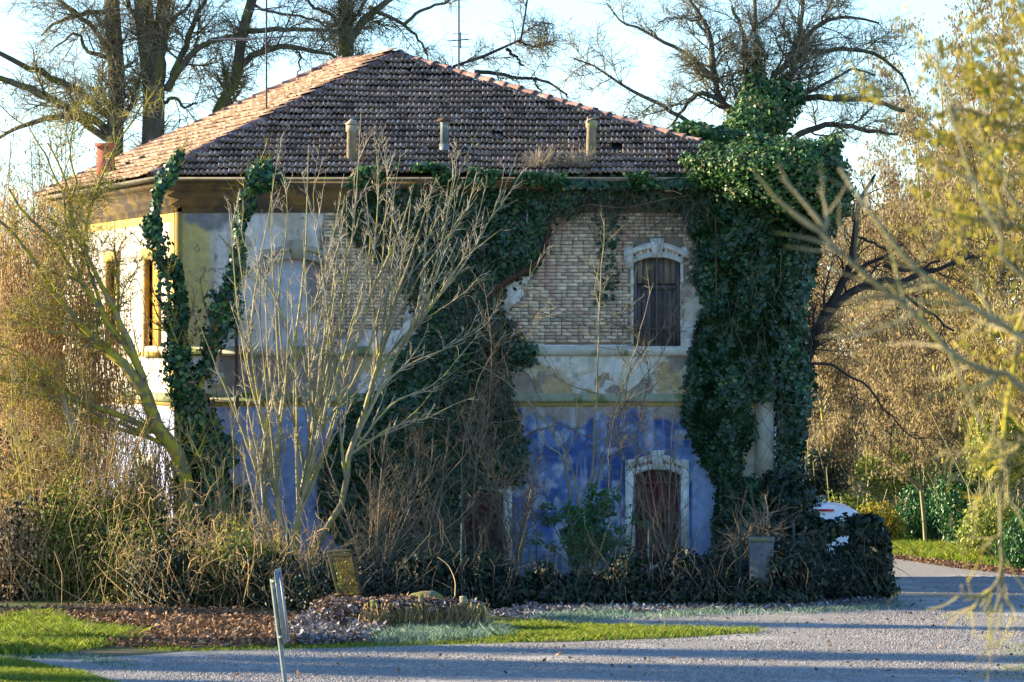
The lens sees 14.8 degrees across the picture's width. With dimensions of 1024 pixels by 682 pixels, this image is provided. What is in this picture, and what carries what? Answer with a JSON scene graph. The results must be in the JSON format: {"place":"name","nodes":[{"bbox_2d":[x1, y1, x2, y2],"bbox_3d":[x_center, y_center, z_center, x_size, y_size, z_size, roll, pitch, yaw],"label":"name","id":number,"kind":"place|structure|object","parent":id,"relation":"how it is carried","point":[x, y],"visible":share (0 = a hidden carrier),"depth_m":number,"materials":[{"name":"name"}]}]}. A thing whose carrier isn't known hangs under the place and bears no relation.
{"place":"outdoors","nodes":[
{"label":"outdoors","id":0,"kind":"place"},
{"bbox_2d":[0,655,120,681],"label":"grass","id":1,"kind":"structure","parent":0,"point":[20,672],"depth_m":57.47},
{"bbox_2d":[0,603,153,656],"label":"grass","id":2,"kind":"structure","parent":0,"point":[26,633],"depth_m":64.27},
{"bbox_2d":[0,358,1023,658],"bbox_3d":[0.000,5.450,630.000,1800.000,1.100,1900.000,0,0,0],"label":"ground","id":3,"kind":"structure","parent":0,"point":[110,650],"depth_m":65.71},
{"bbox_2d":[0,455,51,517],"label":"thicket trunk","id":4,"kind":"object","parent":3,"relation":"on","point":[10,478],"visible":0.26,"depth_m":76.39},
{"bbox_2d":[0,113,71,503],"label":"scrub","id":5,"kind":"object","parent":3,"relation":"on","point":[19,180],"visible":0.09,"depth_m":93.93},
{"bbox_2d":[0,441,95,601],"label":"bramble","id":6,"kind":"object","parent":3,"relation":"on","point":[7,581],"visible":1,"depth_m":74.40,"materials":[{"name":"brown plant"}]},
{"bbox_2d":[0,369,109,514],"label":"bramble","id":7,"kind":"object","parent":3,"relation":"on","point":[8,444],"visible":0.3,"depth_m":77.01,"materials":[{"name":"brown plant"}]},
{"bbox_2d":[0,346,123,546],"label":"bare sapling","id":8,"kind":"object","parent":3,"relation":"on","point":[17,464],"visible":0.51,"depth_m":75.91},
{"bbox_2d":[0,427,137,600],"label":"bramble","id":9,"kind":"object","parent":3,"relation":"on","point":[48,520],"visible":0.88,"depth_m":74.77,"materials":[{"name":"brown plant"}]},
{"bbox_2d":[12,103,126,357],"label":"scrub","id":10,"kind":"object","parent":3,"relation":"on","point":[67,171],"visible":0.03,"depth_m":93.87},
{"bbox_2d":[1,650,141,670],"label":"frosted grass","id":11,"kind":"structure","parent":3,"relation":"on","point":[90,658],"depth_m":60.56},
{"bbox_2d":[31,384,131,500],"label":"thicket trunk","id":12,"kind":"object","parent":3,"relation":"on","point":[67,413],"visible":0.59,"depth_m":76.43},
{"bbox_2d":[114,433,208,549],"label":"hanging vine","id":13,"kind":"object","parent":12,"relation":"hanging from","point":[158,474],"visible":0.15,"depth_m":77.25,"materials":[{"name":"brown plant"}]},
{"bbox_2d":[22,372,160,567],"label":"bare sapling","id":14,"kind":"object","parent":3,"relation":"on","point":[106,480],"visible":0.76,"depth_m":75.23,"materials":[{"name":"brown plant"}]},
{"bbox_2d":[4,394,203,599],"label":"bramble","id":15,"kind":"object","parent":3,"relation":"on","point":[109,503],"visible":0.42,"depth_m":75.31,"materials":[{"name":"brown plant"}]},
{"bbox_2d":[0,0,211,164],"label":"bare tree","id":16,"kind":"object","parent":3,"relation":"on","point":[107,40],"visible":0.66,"depth_m":95.80,"materials":[{"name":"brown plant"}]},
{"bbox_2d":[0,66,224,552],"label":"leaning tree","id":17,"kind":"object","parent":3,"relation":"on","point":[136,377],"visible":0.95,"depth_m":76.93,"materials":[{"name":"plant"}]},
{"bbox_2d":[0,166,83,466],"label":"hanging vine","id":18,"kind":"object","parent":17,"relation":"hanging from","point":[5,297],"visible":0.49,"depth_m":77.92,"materials":[{"name":"plant"}]},
{"bbox_2d":[0,175,102,491],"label":"hanging vine","id":19,"kind":"object","parent":17,"relation":"hanging from","point":[38,275],"visible":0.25,"depth_m":78.61,"materials":[{"name":"plant"}]},
{"bbox_2d":[3,194,141,494],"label":"hanging vine","id":20,"kind":"object","parent":17,"relation":"hanging from","point":[80,300],"visible":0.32,"depth_m":78.15,"materials":[{"name":"plant"}]},
{"bbox_2d":[50,305,144,500],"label":"hanging vine","id":21,"kind":"object","parent":17,"relation":"hanging from","point":[107,391],"visible":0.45,"depth_m":77.83,"materials":[{"name":"brown plant"}]},
{"bbox_2d":[79,271,163,489],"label":"hanging vine","id":22,"kind":"object","parent":17,"relation":"hanging from","point":[118,367],"visible":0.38,"depth_m":79.07,"materials":[{"name":"brown plant"}]},
{"bbox_2d":[16,459,225,604],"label":"bramble","id":23,"kind":"object","parent":3,"relation":"on","point":[112,562],"visible":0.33,"depth_m":73.74,"materials":[{"name":"brown plant"}]},
{"bbox_2d":[72,438,196,571],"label":"bramble","id":24,"kind":"object","parent":3,"relation":"on","point":[163,498],"visible":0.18,"depth_m":76.44,"materials":[{"name":"brown plant"}]},
{"bbox_2d":[90,403,194,530],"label":"bare sapling","id":25,"kind":"object","parent":3,"relation":"on","point":[146,462],"visible":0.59,"depth_m":76.09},
{"bbox_2d":[0,602,332,649],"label":"leaf litter","id":26,"kind":"object","parent":3,"relation":"on","point":[205,626],"visible":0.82,"depth_m":67.19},
{"bbox_2d":[73,493,268,611],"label":"bramble","id":27,"kind":"object","parent":3,"relation":"on","point":[154,584],"visible":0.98,"depth_m":71.92,"materials":[{"name":"brown plant"}]},
{"bbox_2d":[97,0,288,152],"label":"bare tree","id":28,"kind":"object","parent":3,"relation":"on","point":[151,31],"visible":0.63,"depth_m":95.82,"materials":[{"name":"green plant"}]},
{"bbox_2d":[124,127,295,549],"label":"ivy tree","id":29,"kind":"object","parent":3,"relation":"on","point":[177,358],"visible":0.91,"depth_m":77.45,"materials":[{"name":"plant"}]},
{"bbox_2d":[120,473,304,608],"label":"bramble","id":30,"kind":"object","parent":3,"relation":"on","point":[204,550],"visible":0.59,"depth_m":72.15,"materials":[{"name":"brown plant"}]},
{"bbox_2d":[159,389,291,544],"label":"bare sapling","id":31,"kind":"object","parent":3,"relation":"on","point":[224,496],"visible":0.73,"depth_m":75.51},
{"bbox_2d":[188,478,353,611],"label":"bramble","id":32,"kind":"object","parent":3,"relation":"on","point":[257,596],"visible":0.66,"depth_m":71.67,"materials":[{"name":"brown plant"}]},
{"bbox_2d":[197,488,374,567],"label":"dry stalks","id":33,"kind":"object","parent":3,"relation":"on","point":[285,529],"visible":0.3,"depth_m":73.92,"materials":[{"name":"beige plant"}]},
{"bbox_2d":[194,0,394,113],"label":"bare tree","id":34,"kind":"object","parent":3,"relation":"on","point":[240,58],"visible":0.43,"depth_m":95.84,"materials":[{"name":"brown plant"}]},
{"bbox_2d":[139,635,507,651],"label":"grass","id":35,"kind":"structure","parent":3,"relation":"on","point":[170,647],"depth_m":62.90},
{"bbox_2d":[227,530,436,612],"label":"bramble","id":36,"kind":"object","parent":3,"relation":"on","point":[323,580],"visible":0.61,"depth_m":71.18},
{"bbox_2d":[280,605,392,644],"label":"frosted leaves","id":37,"kind":"object","parent":3,"relation":"on","point":[343,631],"visible":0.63,"depth_m":64.48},
{"bbox_2d":[326,549,361,593],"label":"rusty gate","id":38,"kind":"structure","parent":3,"relation":"on","point":[341,555],"depth_m":70.00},
{"bbox_2d":[333,561,357,594],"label":"creeper","id":39,"kind":"object","parent":38,"relation":"attached to","point":[343,581],"visible":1,"depth_m":70.09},
{"bbox_2d":[304,525,414,598],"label":"hedge","id":40,"kind":"object","parent":3,"relation":"on","point":[326,558],"visible":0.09,"depth_m":72.57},
{"bbox_2d":[196,118,552,561],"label":"bare shrub","id":41,"kind":"object","parent":3,"relation":"on","point":[305,488],"visible":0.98,"depth_m":74.46,"materials":[{"name":"plant"}]},
{"bbox_2d":[304,0,470,63],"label":"bare tree","id":42,"kind":"object","parent":3,"relation":"on","point":[351,14],"visible":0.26,"depth_m":95.83,"materials":[{"name":"brown plant"}]},
{"bbox_2d":[331,515,457,601],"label":"hedge","id":43,"kind":"object","parent":3,"relation":"on","point":[397,579],"visible":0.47,"depth_m":72.37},
{"bbox_2d":[301,592,496,628],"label":"wall","id":44,"kind":"structure","parent":3,"relation":"on","point":[388,610],"depth_m":66.44,"materials":[{"name":"stone"}]},
{"bbox_2d":[308,397,490,582],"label":"bare sapling","id":45,"kind":"object","parent":3,"relation":"on","point":[377,523],"visible":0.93,"depth_m":73.72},
{"bbox_2d":[33,47,776,581],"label":"house","id":46,"kind":"structure","parent":3,"relation":"on","point":[419,109],"depth_m":80.00,"materials":[{"name":"paint"}]},
{"bbox_2d":[103,250,120,350],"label":"window","id":47,"kind":"structure","parent":46,"relation":"in","point":[107,253],"depth_m":85.91,"materials":[{"name":"yellow paint"}]},
{"bbox_2d":[138,247,160,356],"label":"window","id":48,"kind":"structure","parent":46,"relation":"in","point":[156,334],"depth_m":82.40,"materials":[{"name":"yellow paint"}]},
{"bbox_2d":[210,0,304,108],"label":"tv antenna","id":49,"kind":"object","parent":46,"relation":"attached to","point":[266,37],"visible":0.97,"depth_m":83.28,"materials":[{"name":"metal"}]},
{"bbox_2d":[263,240,330,345],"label":"window","id":50,"kind":"structure","parent":46,"relation":"in","point":[296,256],"depth_m":80.12,"materials":[{"name":"glass"}]},
{"bbox_2d":[315,165,558,577],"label":"ivy","id":51,"kind":"object","parent":46,"relation":"attached to","point":[509,253],"visible":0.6,"depth_m":79.70,"materials":[{"name":"plant"}]},
{"bbox_2d":[453,470,511,559],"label":"door","id":52,"kind":"structure","parent":46,"relation":"in","point":[486,509],"depth_m":80.16,"materials":[{"name":"wood"}]},
{"bbox_2d":[344,160,732,330],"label":"ivy","id":53,"kind":"object","parent":46,"relation":"attached to","point":[644,191],"visible":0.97,"depth_m":79.44,"materials":[{"name":"plant"}]},
{"bbox_2d":[515,143,571,170],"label":"weed tuft","id":54,"kind":"object","parent":46,"relation":"on","point":[544,162],"visible":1,"depth_m":79.70,"materials":[{"name":"plant"}]},
{"bbox_2d":[551,145,597,168],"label":"weed tuft","id":55,"kind":"object","parent":46,"relation":"on","point":[578,161],"visible":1,"depth_m":79.71,"materials":[{"name":"plant"}]},
{"bbox_2d":[624,238,688,345],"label":"window","id":56,"kind":"structure","parent":46,"relation":"in","point":[640,257],"depth_m":80.14,"materials":[{"name":"wood"}]},
{"bbox_2d":[625,450,688,565],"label":"door","id":57,"kind":"structure","parent":46,"relation":"in","point":[630,479],"depth_m":80.12,"materials":[{"name":"wood"}]},
{"bbox_2d":[679,133,863,559],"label":"ivy","id":58,"kind":"object","parent":46,"relation":"attached to","point":[776,283],"visible":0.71,"depth_m":79.54,"materials":[{"name":"plant"}]},
{"bbox_2d":[677,131,857,231],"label":"ivy dome","id":59,"kind":"structure","parent":58,"relation":"on","point":[748,161],"depth_m":78.59,"materials":[{"name":"plant"}]},
{"bbox_2d":[378,502,475,605],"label":"hedge","id":60,"kind":"object","parent":3,"relation":"on","point":[440,572],"visible":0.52,"depth_m":72.32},
{"bbox_2d":[361,619,519,644],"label":"frosted grass","id":61,"kind":"structure","parent":3,"relation":"on","point":[407,632],"depth_m":64.59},
{"bbox_2d":[365,394,526,558],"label":"sapling","id":62,"kind":"object","parent":3,"relation":"on","point":[440,495],"visible":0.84,"depth_m":74.99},
{"bbox_2d":[439,517,529,607],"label":"hedge","id":63,"kind":"object","parent":3,"relation":"on","point":[491,584],"visible":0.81,"depth_m":72.36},
{"bbox_2d":[424,0,586,102],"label":"bare tree","id":64,"kind":"object","parent":3,"relation":"on","point":[542,44],"visible":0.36,"depth_m":95.98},
{"bbox_2d":[452,419,562,574],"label":"bare sapling","id":65,"kind":"object","parent":3,"relation":"on","point":[528,507],"visible":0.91,"depth_m":75.08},
{"bbox_2d":[434,264,616,567],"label":"sapling","id":66,"kind":"object","parent":3,"relation":"on","point":[486,428],"visible":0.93,"depth_m":77.49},
{"bbox_2d":[497,512,580,607],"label":"hedge","id":67,"kind":"object","parent":3,"relation":"on","point":[541,588],"visible":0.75,"depth_m":72.21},
{"bbox_2d":[451,202,659,572],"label":"sapling","id":68,"kind":"object","parent":3,"relation":"on","point":[598,321],"visible":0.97,"depth_m":76.99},
{"bbox_2d":[526,481,649,576],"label":"leafy shrub","id":69,"kind":"object","parent":3,"relation":"on","point":[582,550],"visible":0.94,"depth_m":75.75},
{"bbox_2d":[286,523,890,603],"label":"wire fence","id":70,"kind":"object","parent":3,"relation":"on","point":[740,549],"visible":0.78,"depth_m":72.57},
{"bbox_2d":[553,520,641,605],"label":"hedge","id":71,"kind":"object","parent":3,"relation":"on","point":[587,589],"visible":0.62,"depth_m":72.25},
{"bbox_2d":[483,616,767,642],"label":"grass","id":72,"kind":"structure","parent":3,"relation":"on","point":[539,629],"depth_m":65.63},
{"bbox_2d":[582,239,703,557],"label":"sapling","id":73,"kind":"object","parent":3,"relation":"on","point":[644,397],"visible":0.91,"depth_m":78.00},
{"bbox_2d":[591,515,696,605],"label":"hedge","id":74,"kind":"object","parent":3,"relation":"on","point":[632,580],"visible":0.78,"depth_m":72.35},
{"bbox_2d":[605,373,697,564],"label":"bare sapling","id":75,"kind":"object","parent":3,"relation":"on","point":[669,530],"visible":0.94,"depth_m":74.99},
{"bbox_2d":[623,506,750,606],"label":"hedge","id":76,"kind":"object","parent":3,"relation":"on","point":[694,591],"visible":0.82,"depth_m":72.60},
{"bbox_2d":[486,596,897,616],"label":"frosted leaves","id":77,"kind":"object","parent":3,"relation":"on","point":[526,609],"visible":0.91,"depth_m":71.44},
{"bbox_2d":[511,596,916,622],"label":"frosted grass","id":78,"kind":"structure","parent":3,"relation":"on","point":[577,616],"depth_m":70.31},
{"bbox_2d":[684,505,783,605],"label":"hedge","id":79,"kind":"object","parent":3,"relation":"on","point":[745,591],"visible":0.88,"depth_m":72.30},
{"bbox_2d":[537,0,932,356],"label":"bare tree","id":80,"kind":"object","parent":3,"relation":"on","point":[802,45],"visible":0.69,"depth_m":90.89,"materials":[{"name":"brown plant"}]},
{"bbox_2d":[670,37,806,143],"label":"ivy clump","id":81,"kind":"object","parent":80,"relation":"attached to","point":[763,107],"visible":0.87,"depth_m":88.66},
{"bbox_2d":[693,485,818,572],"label":"dead bush","id":82,"kind":"object","parent":3,"relation":"on","point":[758,530],"visible":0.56,"depth_m":73.49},
{"bbox_2d":[747,536,774,587],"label":"concrete pier","id":83,"kind":"structure","parent":3,"relation":"on","point":[755,546],"depth_m":72.50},
{"bbox_2d":[749,509,825,606],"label":"hedge","id":84,"kind":"object","parent":3,"relation":"on","point":[798,580],"visible":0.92,"depth_m":72.46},
{"bbox_2d":[774,502,864,572],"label":"white van","id":85,"kind":"object","parent":3,"relation":"on","point":[832,510],"visible":0.06,"depth_m":78.10,"materials":[{"name":"paint"}]},
{"bbox_2d":[801,425,851,505],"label":"shrub","id":86,"kind":"object","parent":3,"relation":"on","point":[820,473],"visible":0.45,"depth_m":119.06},
{"bbox_2d":[757,458,915,601],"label":"hedge","id":87,"kind":"object","parent":3,"relation":"on","point":[873,577],"visible":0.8,"depth_m":73.92,"materials":[{"name":"plant"}]},
{"bbox_2d":[801,239,880,485],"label":"hedgerow tree","id":88,"kind":"object","parent":3,"relation":"on","point":[824,379],"visible":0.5,"depth_m":121.67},
{"bbox_2d":[820,467,875,513],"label":"shrub","id":89,"kind":"object","parent":3,"relation":"on","point":[848,498],"visible":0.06,"depth_m":118.30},
{"bbox_2d":[821,187,930,501],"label":"hedgerow tree","id":90,"kind":"object","parent":3,"relation":"on","point":[871,358],"visible":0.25,"depth_m":123.45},
{"bbox_2d":[842,489,914,540],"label":"shrub","id":91,"kind":"object","parent":3,"relation":"on","point":[893,528],"visible":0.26,"depth_m":114.77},
{"bbox_2d":[816,135,942,510],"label":"hedgerow tree","id":92,"kind":"object","parent":3,"relation":"on","point":[892,367],"visible":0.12,"depth_m":124.64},
{"bbox_2d":[807,427,958,523],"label":"shrub","id":93,"kind":"object","parent":3,"relation":"on","point":[898,486],"visible":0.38,"depth_m":118.87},
{"bbox_2d":[756,15,1023,458],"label":"foreground branches","id":94,"kind":"object","parent":3,"relation":"on","point":[991,317],"visible":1,"depth_m":13.99,"materials":[{"name":"plant"}]},
{"bbox_2d":[817,143,976,541],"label":"hedgerow tree","id":95,"kind":"object","parent":3,"relation":"on","point":[907,389],"visible":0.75,"depth_m":113.64,"materials":[{"name":"plant"}]},
{"bbox_2d":[805,150,998,464],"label":"leaning tree","id":96,"kind":"object","parent":3,"relation":"on","point":[836,298],"visible":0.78,"depth_m":83.95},
{"bbox_2d":[805,118,1023,512],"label":"distant thicket","id":97,"kind":"object","parent":3,"relation":"on","point":[817,415],"visible":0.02,"depth_m":135.44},
{"bbox_2d":[882,463,958,541],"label":"shrub","id":98,"kind":"object","parent":3,"relation":"on","point":[914,528],"visible":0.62,"depth_m":115.63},
{"bbox_2d":[825,0,1023,681],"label":"foreground tree","id":99,"kind":"object","parent":3,"relation":"on","point":[996,81],"visible":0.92,"depth_m":16.99,"materials":[{"name":"yellow plant"}]},
{"bbox_2d":[852,51,1004,529],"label":"hedgerow tree","id":100,"kind":"object","parent":3,"relation":"on","point":[934,367],"visible":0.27,"depth_m":115.57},
{"bbox_2d":[843,11,1023,530],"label":"hedgerow tree","id":101,"kind":"object","parent":3,"relation":"on","point":[911,24],"visible":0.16,"depth_m":118.60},
{"bbox_2d":[858,0,1023,512],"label":"hedgerow tree","id":102,"kind":"object","parent":3,"relation":"on","point":[970,95],"visible":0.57,"depth_m":109.33,"materials":[{"name":"plant"}]},
{"bbox_2d":[890,0,1023,510],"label":"hedgerow tree","id":103,"kind":"object","parent":3,"relation":"on","point":[950,406],"visible":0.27,"depth_m":112.35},
{"bbox_2d":[893,553,1023,574],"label":"leaf litter","id":104,"kind":"object","parent":3,"relation":"on","point":[961,565],"visible":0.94,"depth_m":104.53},
{"bbox_2d":[928,449,994,543],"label":"shrub","id":105,"kind":"object","parent":3,"relation":"on","point":[961,499],"visible":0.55,"depth_m":113.11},
{"bbox_2d":[928,400,1023,532],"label":"shrub","id":106,"kind":"object","parent":3,"relation":"on","point":[1020,468],"visible":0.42,"depth_m":109.40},
{"bbox_2d":[939,6,1023,439],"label":"hedgerow tree","id":107,"kind":"object","parent":3,"relation":"on","point":[1003,302],"visible":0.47,"depth_m":105.31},
{"bbox_2d":[953,468,1023,561],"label":"shrub","id":108,"kind":"object","parent":3,"relation":"on","point":[990,527],"visible":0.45,"depth_m":106.70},
{"bbox_2d":[968,2,1023,413],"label":"hedgerow tree","id":109,"kind":"object","parent":3,"relation":"on","point":[1002,130],"visible":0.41,"depth_m":104.99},
{"bbox_2d":[975,501,1023,568],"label":"shrub","id":110,"kind":"object","parent":3,"relation":"on","point":[1015,554],"visible":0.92,"depth_m":103.02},
{"bbox_2d":[0,0,1023,355],"label":"sky","id":111,"kind":"structure","parent":0,"point":[475,15],"materials":[{"name":"white"}]},
{"bbox_2d":[24,557,1023,681],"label":"gravel road","id":112,"kind":"structure","parent":0,"point":[921,573],"depth_m":61.81,"materials":[{"name":"gravel"}]},
{"bbox_2d":[270,568,289,681],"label":"road sign","id":113,"kind":"object","parent":112,"relation":"on","point":[278,589],"visible":1,"depth_m":48.98,"materials":[{"name":"metal"}]},
{"bbox_2d":[222,586,1023,676],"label":"scattered leaves","id":114,"kind":"object","parent":112,"relation":"on","point":[569,657],"visible":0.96,"depth_m":60.82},
{"bbox_2d":[968,642,1023,680],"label":"gravel","id":115,"kind":"structure","parent":112,"relation":"on","point":[1013,675],"depth_m":58.67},
{"bbox_2d":[891,537,1021,566],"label":"grass","id":116,"kind":"structure","parent":0,"point":[939,549],"depth_m":109.40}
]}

